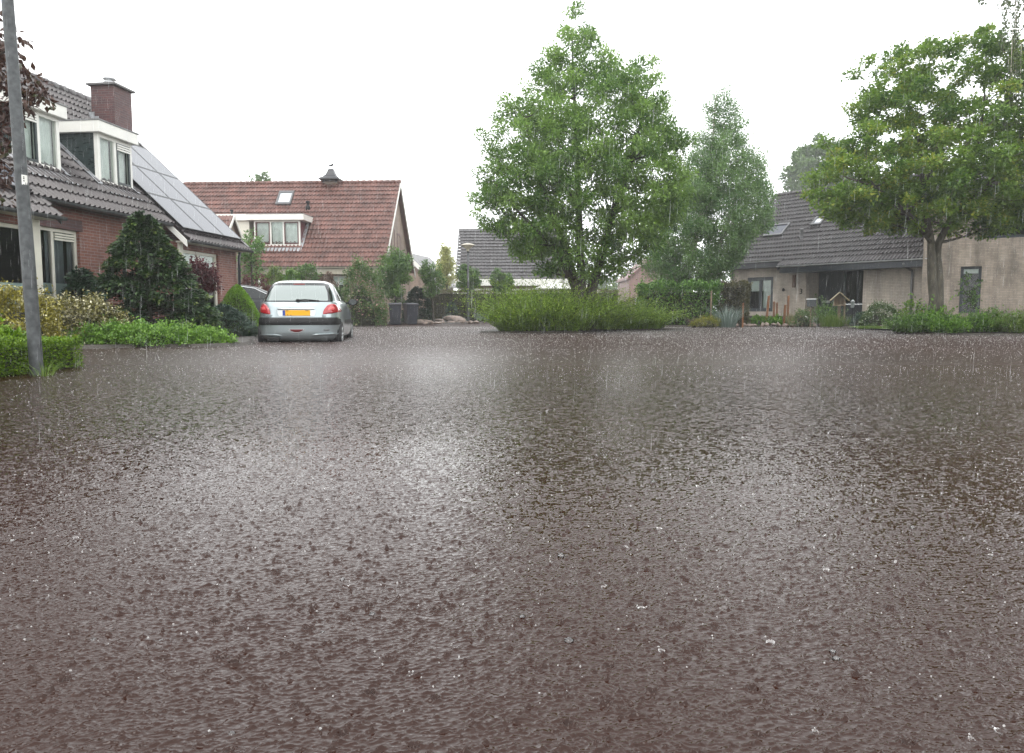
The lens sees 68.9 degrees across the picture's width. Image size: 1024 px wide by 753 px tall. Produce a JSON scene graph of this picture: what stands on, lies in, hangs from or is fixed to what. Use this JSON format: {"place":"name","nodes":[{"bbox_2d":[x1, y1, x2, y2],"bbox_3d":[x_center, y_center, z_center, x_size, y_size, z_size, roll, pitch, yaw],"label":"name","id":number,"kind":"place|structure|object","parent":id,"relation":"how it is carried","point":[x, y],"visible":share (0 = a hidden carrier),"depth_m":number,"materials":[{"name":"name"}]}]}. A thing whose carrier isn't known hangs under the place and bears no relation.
{"place":"outdoors","nodes":[
{"label":"outdoors","id":0,"kind":"place"},
{"bbox_2d":[20,334,257,373],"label":"garden soil","id":1,"kind":"structure","parent":0,"point":[244,340],"depth_m":12.61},
{"bbox_2d":[0,335,4,376],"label":"box hedge","id":2,"kind":"object","parent":1,"relation":"on","point":[1,367],"visible":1,"depth_m":6.91,"materials":[{"name":"green plant"}]},
{"bbox_2d":[0,313,25,338],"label":"leafy plant","id":3,"kind":"object","parent":1,"relation":"on","point":[6,331],"visible":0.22,"depth_m":7.87,"materials":[{"name":"green plant"}]},
{"bbox_2d":[1,0,43,374],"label":"street lamp","id":4,"kind":"object","parent":1,"relation":"on","point":[29,284],"visible":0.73,"depth_m":6.99,"materials":[{"name":"metal"}]},
{"bbox_2d":[0,10,58,207],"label":"copper tree","id":5,"kind":"object","parent":1,"relation":"on","point":[30,101],"visible":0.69,"depth_m":8.35,"materials":[{"name":"brown plant"}]},
{"bbox_2d":[0,277,75,338],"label":"variegated shrub","id":6,"kind":"object","parent":1,"relation":"on","point":[16,319],"visible":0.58,"depth_m":11.66,"materials":[{"name":"yellow plant"}]},
{"bbox_2d":[0,333,85,376],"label":"box hedge","id":7,"kind":"object","parent":1,"relation":"on","point":[14,352],"visible":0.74,"depth_m":7.60,"materials":[{"name":"green plant"}]},
{"bbox_2d":[6,288,134,343],"bbox_3d":[-7.732,-1.039,13.097,2.480,1.028,1.756,0,5,0],"label":"variegated shrub","id":8,"kind":"object","parent":1,"relation":"on","point":[91,307],"visible":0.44,"depth_m":12.82,"materials":[{"name":"yellow plant"}]},
{"bbox_2d":[57,265,105,322],"bbox_3d":[-8.044,-1.322,14.059,1.221,1.533,1.148,0,5,0],"label":"dark conifer","id":9,"kind":"object","parent":1,"relation":"on","point":[83,277],"visible":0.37,"depth_m":13.86,"materials":[{"name":"plant"}]},
{"bbox_2d":[0,62,253,318],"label":"brick house","id":10,"kind":"structure","parent":1,"relation":"on","point":[113,187],"depth_m":16.59,"materials":[{"name":"brick"}]},
{"bbox_2d":[0,222,22,315],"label":"window","id":11,"kind":"structure","parent":10,"relation":"in","point":[10,263],"depth_m":13.58,"materials":[{"name":"beige paint"}]},
{"bbox_2d":[40,226,77,299],"bbox_3d":[-9.308,-2.085,14.829,0.597,1.700,1.280,1,5,7],"label":"window","id":12,"kind":"structure","parent":10,"relation":"in","point":[60,249],"depth_m":15.00,"materials":[{"name":"glass"}]},
{"bbox_2d":[183,250,217,306],"bbox_3d":[-8.411,-2.407,19.432,0.570,1.650,1.850,1,5,7],"label":"window","id":13,"kind":"structure","parent":10,"relation":"in","point":[209,258],"depth_m":19.91,"materials":[{"name":"beige paint"}]},
{"bbox_2d":[61,314,219,346],"bbox_3d":[-6.692,-0.797,12.919,3.025,0.589,1.388,0,5,0],"label":"ground cover bush","id":14,"kind":"object","parent":1,"relation":"on","point":[142,331],"visible":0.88,"depth_m":12.61,"materials":[{"name":"green plant"}]},
{"bbox_2d":[90,210,222,330],"bbox_3d":[-7.521,-2.031,15.305,2.972,2.734,3.066,0,5,0],"label":"dark conifer","id":15,"kind":"object","parent":1,"relation":"on","point":[139,293],"visible":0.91,"depth_m":14.87,"materials":[{"name":"plant"}]},
{"bbox_2d":[164,300,223,329],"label":"dark conifer","id":16,"kind":"object","parent":1,"relation":"on","point":[177,312],"visible":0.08,"depth_m":15.91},
{"bbox_2d":[165,323,238,343],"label":"ground cover bush","id":17,"kind":"object","parent":1,"relation":"on","point":[217,335],"visible":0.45,"depth_m":13.08,"materials":[{"name":"green plant"}]},
{"bbox_2d":[183,255,224,301],"bbox_3d":[-7.266,-1.945,17.535,1.015,1.957,1.121,0,5,0],"label":"red globe tree","id":18,"kind":"object","parent":1,"relation":"on","point":[205,274],"visible":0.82,"depth_m":17.35,"materials":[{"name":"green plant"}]},
{"bbox_2d":[214,302,257,335],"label":"juniper","id":19,"kind":"object","parent":1,"relation":"on","point":[227,310],"visible":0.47,"depth_m":16.74,"materials":[{"name":"plant"}]},
{"bbox_2d":[220,284,259,334],"bbox_3d":[-6.673,-1.625,18.237,1.309,1.283,1.314,0,5,0],"label":"cone spruce","id":20,"kind":"object","parent":1,"relation":"on","point":[234,297],"visible":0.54,"depth_m":18.04,"materials":[{"name":"plant"}]},
{"bbox_2d":[237,329,257,335],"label":"grass tuft","id":21,"kind":"object","parent":1,"relation":"on","point":[247,333],"visible":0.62,"depth_m":16.90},
{"bbox_2d":[241,285,267,316],"bbox_3d":[-7.871,-1.980,22.110,4.412,1.478,2.116,-3,6,-28],"label":"dark estate car","id":22,"kind":"object","parent":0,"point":[256,295],"visible":0.09,"depth_m":21.49,"materials":[{"name":"grey paint"}]},
{"bbox_2d":[248,170,273,180],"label":"tree","id":23,"kind":"object","parent":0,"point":[257,177],"visible":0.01,"depth_m":64.24,"materials":[{"name":"green plant"}]},
{"bbox_2d":[386,321,493,324],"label":"garden soil","id":24,"kind":"structure","parent":0,"point":[388,323],"depth_m":37.71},
{"bbox_2d":[263,262,283,290],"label":"garden bush","id":25,"kind":"object","parent":24,"relation":"on","point":[274,272],"visible":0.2,"depth_m":34.72,"materials":[{"name":"green plant"}]},
{"bbox_2d":[279,267,304,280],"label":"garden bush","id":26,"kind":"object","parent":24,"relation":"on","point":[290,273],"visible":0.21,"depth_m":34.53,"materials":[{"name":"green plant"}]},
{"bbox_2d":[183,163,415,321],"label":"red roof house","id":27,"kind":"structure","parent":24,"relation":"on","point":[333,197],"depth_m":40.01,"materials":[{"name":"tile"}]},
{"bbox_2d":[333,276,349,295],"bbox_3d":[-8.752,-4.670,38.650,0.900,1.050,0.570,0,5,3],"label":"window","id":28,"kind":"structure","parent":27,"relation":"in","point":[335,278],"depth_m":38.41,"materials":[{"name":"glass"}]},
{"bbox_2d":[294,262,321,280],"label":"garden bush","id":29,"kind":"object","parent":24,"relation":"on","point":[303,269],"visible":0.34,"depth_m":35.09,"materials":[{"name":"green plant"}]},
{"bbox_2d":[318,271,339,286],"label":"garden bush","id":30,"kind":"object","parent":24,"relation":"on","point":[330,277],"visible":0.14,"depth_m":35.21,"materials":[{"name":"brown plant"}]},
{"bbox_2d":[335,253,391,325],"bbox_3d":[-6.175,-3.502,30.427,2.649,3.002,2.554,0,5,0],"label":"rose bush","id":31,"kind":"object","parent":24,"relation":"on","point":[366,311],"visible":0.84,"depth_m":30.00,"materials":[{"name":"green plant"}]},
{"bbox_2d":[348,303,388,324],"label":"hedge","id":32,"kind":"object","parent":24,"relation":"on","point":[379,315],"visible":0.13,"depth_m":33.60,"materials":[{"name":"green plant"}]},
{"bbox_2d":[373,245,413,303],"bbox_3d":[-5.613,-4.394,35.610,2.093,3.784,2.072,-2,6,-26],"label":"globe tree","id":33,"kind":"object","parent":24,"relation":"on","point":[395,267],"visible":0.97,"depth_m":35.24,"materials":[{"name":"green plant"}]},
{"bbox_2d":[388,303,401,324],"bbox_3d":[-5.440,-2.906,34.788,0.600,1.059,0.819,-1,5,-8],"label":"wheelie bin","id":34,"kind":"object","parent":24,"relation":"on","point":[395,313],"visible":0.91,"depth_m":34.47,"materials":[{"name":"plastic"}]},
{"bbox_2d":[402,303,418,323],"bbox_3d":[-4.858,-2.992,35.784,0.600,1.059,0.819,-2,5,-24],"label":"wheelie bin","id":35,"kind":"object","parent":24,"relation":"on","point":[410,313],"visible":0.87,"depth_m":35.51,"materials":[{"name":"plastic"}]},
{"bbox_2d":[401,286,434,321],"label":"column conifer","id":36,"kind":"object","parent":24,"relation":"on","point":[414,293],"depth_m":37.09,"materials":[{"name":"plant"}]},
{"bbox_2d":[418,259,446,321],"bbox_3d":[-3.887,-4.193,36.640,1.520,3.206,1.488,0,5,0],"label":"globe tree","id":37,"kind":"object","parent":24,"relation":"on","point":[428,275],"visible":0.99,"depth_m":36.42,"materials":[{"name":"green plant"}]},
{"bbox_2d":[410,253,458,314],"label":"house","id":38,"kind":"structure","parent":24,"relation":"on","point":[417,279],"depth_m":59.58,"materials":[{"name":"tile"}]},
{"bbox_2d":[434,242,457,293],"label":"yellow tree","id":39,"kind":"object","parent":24,"relation":"on","point":[447,263],"visible":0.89,"depth_m":46.32,"materials":[{"name":"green plant"}]},
{"bbox_2d":[444,302,457,316],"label":"topiary conifer","id":40,"kind":"object","parent":24,"relation":"on","point":[449,307],"visible":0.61,"depth_m":40.95,"materials":[{"name":"plant"}]},
{"bbox_2d":[443,315,460,320],"bbox_3d":[-3.126,-3.036,39.193,1.008,0.352,0.704,4,6,38],"label":"boulder","id":41,"kind":"object","parent":24,"relation":"on","point":[447,318],"visible":0.66,"depth_m":38.92,"materials":[{"name":"stone"}]},
{"bbox_2d":[461,243,474,320],"bbox_3d":[-2.311,-4.832,39.330,0.760,4.335,0.760,0,5,0],"label":"street lamp","id":42,"kind":"object","parent":24,"relation":"on","point":[467,246],"visible":0.94,"depth_m":39.22,"materials":[{"name":"metal"}]},
{"bbox_2d":[453,263,483,320],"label":"globe tree","id":43,"kind":"object","parent":24,"relation":"on","point":[461,275],"visible":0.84,"depth_m":41.47,"materials":[{"name":"green plant"}]},
{"bbox_2d":[426,289,524,320],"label":"garden hedge","id":44,"kind":"object","parent":24,"relation":"on","point":[438,300],"visible":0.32,"depth_m":43.40,"materials":[{"name":"green plant"}]},
{"bbox_2d":[489,267,514,297],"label":"globe tree","id":45,"kind":"object","parent":24,"relation":"on","point":[498,275],"visible":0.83,"depth_m":41.94,"materials":[{"name":"green plant"}]},
{"bbox_2d":[454,228,601,293],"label":"grey roof house","id":46,"kind":"structure","parent":24,"relation":"on","point":[488,262],"depth_m":53.89,"materials":[{"name":"tile"}]},
{"bbox_2d":[536,282,570,289],"bbox_3d":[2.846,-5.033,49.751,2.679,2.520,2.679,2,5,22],"label":"car","id":47,"kind":"object","parent":24,"relation":"on","point":[552,285],"visible":0.29,"depth_m":48.87,"materials":[{"name":"white paint"}]},
{"bbox_2d":[525,289,618,305],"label":"garden hedge","id":48,"kind":"object","parent":24,"relation":"on","point":[602,294],"visible":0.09,"depth_m":45.37,"materials":[{"name":"green plant"}]},
{"bbox_2d":[0,0,1022,441],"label":"rain","id":49,"kind":"object","parent":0,"point":[534,176],"visible":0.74,"depth_m":8.81,"materials":[{"name":"white liquid"}]},
{"bbox_2d":[0,317,1023,752],"bbox_3d":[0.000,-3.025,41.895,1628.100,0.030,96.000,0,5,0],"label":"water","id":50,"kind":"structure","parent":0,"point":[266,657],"depth_m":1.92,"materials":[{"name":"liquid"}]},
{"bbox_2d":[20,359,63,376],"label":"grass tuft","id":51,"kind":"object","parent":50,"relation":"on","point":[43,372],"visible":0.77,"depth_m":7.03,"materials":[{"name":"plant"}]},
{"bbox_2d":[236,228,268,285],"bbox_3d":[-8.875,-3.345,25.364,1.119,3.457,1.219,0,5,0],"label":"corner tree","id":52,"kind":"object","parent":50,"relation":"on","point":[252,257],"visible":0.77,"depth_m":25.32,"materials":[{"name":"green plant"}]},
{"bbox_2d":[241,267,270,290],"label":"red bush","id":53,"kind":"object","parent":50,"relation":"on","point":[246,279],"visible":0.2,"depth_m":29.13,"materials":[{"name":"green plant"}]},
{"bbox_2d":[258,271,357,341],"bbox_3d":[-4.468,-1.445,16.474,2.026,1.672,3.854,-1,5,-7],"label":"silver hatchback","id":54,"kind":"object","parent":50,"relation":"in","point":[315,312],"visible":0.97,"depth_m":14.76,"materials":[{"name":"grey paint"}]},
{"bbox_2d":[0,334,1023,740],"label":"splashes","id":55,"kind":"object","parent":50,"relation":"on","point":[562,490],"visible":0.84,"depth_m":2.60,"materials":[{"name":"white liquid"}]},
{"bbox_2d":[10,377,1015,659],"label":"bubbles","id":56,"kind":"object","parent":50,"relation":"on","point":[558,553],"visible":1,"depth_m":2.32},
{"bbox_2d":[29,325,1023,384],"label":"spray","id":57,"kind":"object","parent":50,"relation":"on","point":[694,331],"visible":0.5,"depth_m":14.56,"materials":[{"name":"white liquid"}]},
{"bbox_2d":[689,313,721,326],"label":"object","id":58,"kind":"object","parent":50,"relation":"on","point":[706,323],"visible":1,"depth_m":27.98,"materials":[{"name":"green plant"}]},
{"bbox_2d":[788,308,815,325],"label":"round shrub","id":59,"kind":"object","parent":50,"relation":"on","point":[802,320],"visible":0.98,"depth_m":29.06,"materials":[{"name":"green plant"}]},
{"bbox_2d":[0,0,1023,297],"label":"sky","id":60,"kind":"structure","parent":0,"point":[460,83],"materials":[{"name":"white"}]},
{"bbox_2d":[479,328,683,333],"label":"traffic island soil","id":61,"kind":"structure","parent":0,"point":[527,331],"depth_m":21.28,"materials":[{"name":"soil"}]},
{"bbox_2d":[442,271,616,331],"bbox_3d":[0.432,-2.078,21.508,5.340,1.744,5.877,0,5,0],"label":"island shrub","id":62,"kind":"object","parent":61,"relation":"on","point":[506,322],"visible":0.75,"depth_m":21.15,"materials":[{"name":"green plant"}]},
{"bbox_2d":[477,277,608,310],"bbox_3d":[0.827,-2.345,23.166,4.304,1.990,3.734,-2,5,-20],"label":"island shrub","id":63,"kind":"object","parent":61,"relation":"on","point":[539,293],"visible":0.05,"depth_m":22.70,"materials":[{"name":"green plant"}]},
{"bbox_2d":[441,272,686,332],"bbox_3d":[1.348,-2.198,21.625,6.790,1.963,7.006,0,5,0],"label":"island shrub","id":64,"kind":"object","parent":61,"relation":"on","point":[585,321],"visible":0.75,"depth_m":21.09,"materials":[{"name":"green plant"}]},
{"bbox_2d":[466,286,683,331],"bbox_3d":[2.502,-2.112,23.090,6.364,1.540,5.949,2,5,23],"label":"island shrub","id":65,"kind":"object","parent":61,"relation":"on","point":[603,324],"visible":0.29,"depth_m":22.78,"materials":[{"name":"green plant"}]},
{"bbox_2d":[463,0,702,329],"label":"island tree","id":66,"kind":"object","parent":61,"relation":"on","point":[539,155],"visible":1,"depth_m":21.15,"materials":[{"name":"green plant"}]},
{"bbox_2d":[604,295,687,330],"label":"island shrub","id":67,"kind":"object","parent":61,"relation":"on","point":[633,324],"visible":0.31,"depth_m":23.84,"materials":[{"name":"green plant"}]},
{"bbox_2d":[604,295,701,328],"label":"island shrub","id":68,"kind":"object","parent":61,"relation":"on","point":[659,323],"visible":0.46,"depth_m":24.37,"materials":[{"name":"green plant"}]},
{"bbox_2d":[617,258,669,307],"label":"pink brick house","id":69,"kind":"structure","parent":0,"point":[631,281],"depth_m":73.53,"materials":[{"name":"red brick"}]},
{"bbox_2d":[704,304,748,326],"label":"blue grass","id":70,"kind":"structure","parent":0,"point":[728,321],"depth_m":28.04,"materials":[{"name":"plant"}]},
{"bbox_2d":[665,319,889,329],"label":"garden soil","id":71,"kind":"structure","parent":0,"point":[684,326],"depth_m":28.92,"materials":[{"name":"soil"}]},
{"bbox_2d":[633,278,725,324],"bbox_3d":[6.812,-3.023,30.544,3.732,2.064,1.594,1,5,14],"label":"ivy hedge","id":72,"kind":"object","parent":71,"relation":"on","point":[694,299],"visible":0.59,"depth_m":30.17,"materials":[{"name":"green plant"}]},
{"bbox_2d":[630,85,780,308],"bbox_3d":[8.272,-7.272,31.985,6.600,10.130,4.275,0,5,0],"label":"birch tree","id":73,"kind":"object","parent":71,"relation":"on","point":[708,264],"visible":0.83,"depth_m":31.24,"materials":[{"name":"green plant"}]},
{"bbox_2d":[716,279,752,326],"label":"brown hedge","id":74,"kind":"object","parent":71,"relation":"on","point":[731,293],"visible":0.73,"depth_m":29.75,"materials":[{"name":"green plant"}]},
{"bbox_2d":[747,314,771,324],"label":"leafy plant","id":75,"kind":"object","parent":71,"relation":"on","point":[756,319],"visible":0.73,"depth_m":30.14,"materials":[{"name":"green plant"}]},
{"bbox_2d":[765,295,769,320],"bbox_3d":[10.318,-2.618,30.187,0.192,1.318,0.085,0,5,0],"label":"garden post","id":76,"kind":"object","parent":71,"relation":"on","point":[767,306],"visible":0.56,"depth_m":30.14,"materials":[{"name":"brown wood"}]},
{"bbox_2d":[763,314,786,324],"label":"leafy plant","id":77,"kind":"object","parent":71,"relation":"on","point":[776,319],"visible":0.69,"depth_m":30.10,"materials":[{"name":"green plant"}]},
{"bbox_2d":[806,299,816,319],"bbox_3d":[11.815,-2.489,29.491,0.380,1.160,0.250,2,5,25],"label":"letter box","id":78,"kind":"object","parent":71,"relation":"on","point":[811,303],"visible":0.94,"depth_m":29.37,"materials":[{"name":"black plastic"}]},
{"bbox_2d":[807,292,847,324],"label":"tall plant","id":79,"kind":"object","parent":71,"relation":"on","point":[818,310],"visible":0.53,"depth_m":29.76,"materials":[{"name":"green plant"}]},
{"bbox_2d":[817,313,851,326],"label":"bush","id":80,"kind":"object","parent":71,"relation":"on","point":[832,321],"depth_m":28.43,"materials":[{"name":"plant"}]},
{"bbox_2d":[829,292,849,319],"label":"bird house","id":81,"kind":"structure","parent":71,"relation":"on","point":[839,300],"depth_m":28.76,"materials":[{"name":"brown wood"}]},
{"bbox_2d":[730,173,974,322],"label":"pale brick house","id":82,"kind":"structure","parent":71,"relation":"on","point":[778,260],"depth_m":33.78,"materials":[{"name":"brick"}]},
{"bbox_2d":[747,277,772,311],"bbox_3d":[12.089,-3.935,35.832,0.570,1.630,1.430,-4,6,-37],"label":"window","id":83,"kind":"structure","parent":82,"relation":"in","point":[764,286],"depth_m":35.67,"materials":[{"name":"grey"}]},
{"bbox_2d":[818,272,840,318],"bbox_3d":[14.415,-3.712,33.950,0.131,2.750,1.040,-4,6,-37],"label":"front door","id":84,"kind":"structure","parent":82,"relation":"in","point":[830,288],"depth_m":33.95,"materials":[{"name":"metal"}]},
{"bbox_2d":[840,271,863,303],"bbox_3d":[15.535,-4.090,33.100,0.870,1.750,1.570,-4,6,-37],"label":"window","id":85,"kind":"structure","parent":82,"relation":"in","point":[851,284],"depth_m":33.66,"materials":[{"name":"grey"}]},
{"bbox_2d":[849,311,870,325],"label":"blue plant","id":86,"kind":"object","parent":71,"relation":"on","point":[857,317],"visible":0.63,"depth_m":27.83,"materials":[{"name":"plant"}]},
{"bbox_2d":[856,299,901,325],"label":"white flowering shrub","id":87,"kind":"object","parent":71,"relation":"on","point":[875,319],"visible":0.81,"depth_m":27.27,"materials":[{"name":"green plant"}]},
{"bbox_2d":[921,167,1023,318],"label":"pale brick wing","id":88,"kind":"structure","parent":71,"relation":"on","point":[983,257],"depth_m":27.74,"materials":[{"name":"brick"}]},
{"bbox_2d":[959,266,981,312],"bbox_3d":[17.362,-3.273,28.291,0.670,1.750,0.570,3,6,32],"label":"window","id":89,"kind":"structure","parent":88,"relation":"in","point":[971,269],"depth_m":28.27,"materials":[{"name":"grey"}]},
{"bbox_2d":[988,200,1023,238],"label":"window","id":90,"kind":"structure","parent":88,"relation":"in","point":[1018,234],"depth_m":27.46,"materials":[{"name":"glass"}]},
{"bbox_2d":[782,311,797,324],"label":"straw grass","id":91,"kind":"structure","parent":0,"point":[789,319],"depth_m":29.73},
{"bbox_2d":[856,325,885,328],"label":"lawn grass","id":92,"kind":"structure","parent":0,"point":[869,327],"depth_m":25.08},
{"bbox_2d":[894,331,1023,334],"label":"verge soil","id":93,"kind":"structure","parent":0,"point":[971,333],"depth_m":19.46,"materials":[{"name":"soil"}]},
{"bbox_2d":[881,311,935,333],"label":"bed plant","id":94,"kind":"object","parent":93,"relation":"on","point":[905,325],"visible":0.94,"depth_m":20.04,"materials":[{"name":"green plant"}]},
{"bbox_2d":[797,22,1023,314],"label":"maple tree","id":95,"kind":"object","parent":93,"relation":"on","point":[920,195],"visible":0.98,"depth_m":19.47,"materials":[{"name":"green plant"}]},
{"bbox_2d":[896,299,925,319],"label":"bed shrub","id":96,"kind":"object","parent":93,"relation":"on","point":[906,305],"visible":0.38,"depth_m":20.85,"materials":[{"name":"green plant"}]},
{"bbox_2d":[887,309,948,331],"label":"bed plant","id":97,"kind":"object","parent":93,"relation":"on","point":[917,317],"visible":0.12,"depth_m":20.19,"materials":[{"name":"green plant"}]},
{"bbox_2d":[907,292,967,317],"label":"ivy shoots","id":98,"kind":"object","parent":93,"relation":"on","point":[939,310],"visible":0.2,"depth_m":20.38,"materials":[{"name":"green plant"}]},
{"bbox_2d":[904,309,976,332],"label":"bed plant","id":99,"kind":"object","parent":93,"relation":"on","point":[927,330],"visible":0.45,"depth_m":19.77,"materials":[{"name":"green plant"}]},
{"bbox_2d":[924,315,977,332],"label":"bed plant","id":100,"kind":"object","parent":93,"relation":"on","point":[956,327],"visible":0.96,"depth_m":19.45,"materials":[{"name":"green plant"}]},
{"bbox_2d":[926,308,1003,331],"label":"bed plant","id":101,"kind":"object","parent":93,"relation":"on","point":[966,318],"visible":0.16,"depth_m":20.01,"materials":[{"name":"green plant"}]},
{"bbox_2d":[954,271,983,311],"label":"sapling","id":102,"kind":"object","parent":93,"relation":"on","point":[972,299],"visible":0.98,"depth_m":21.27,"materials":[{"name":"green plant"}]},
{"bbox_2d":[944,307,1014,332],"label":"bed plant","id":103,"kind":"object","parent":93,"relation":"on","point":[982,326],"visible":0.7,"depth_m":19.80,"materials":[{"name":"green plant"}]},
{"bbox_2d":[964,305,1023,331],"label":"bed plant","id":104,"kind":"object","parent":93,"relation":"on","point":[992,310],"visible":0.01,"depth_m":20.50,"materials":[{"name":"green plant"}]},
{"bbox_2d":[977,0,1023,172],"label":"weeping birch","id":105,"kind":"object","parent":93,"relation":"on","point":[1013,44],"visible":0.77,"depth_m":18.04,"materials":[{"name":"green plant"}]},
{"bbox_2d":[983,304,1023,332],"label":"bed plant","id":106,"kind":"object","parent":93,"relation":"on","point":[1016,327],"visible":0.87,"depth_m":19.64,"materials":[{"name":"green plant"}]},
{"label":"ground","id":107,"kind":"structure","parent":0,"visible":0},
{"bbox_2d":[598,274,617,304],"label":"tree","id":108,"kind":"object","parent":107,"relation":"on","point":[602,286],"visible":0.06,"depth_m":147.90,"materials":[{"name":"green plant"}]},
{"bbox_2d":[777,133,855,192],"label":"tree","id":109,"kind":"object","parent":107,"relation":"on","point":[808,160],"visible":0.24,"depth_m":92.02,"materials":[{"name":"green plant"}]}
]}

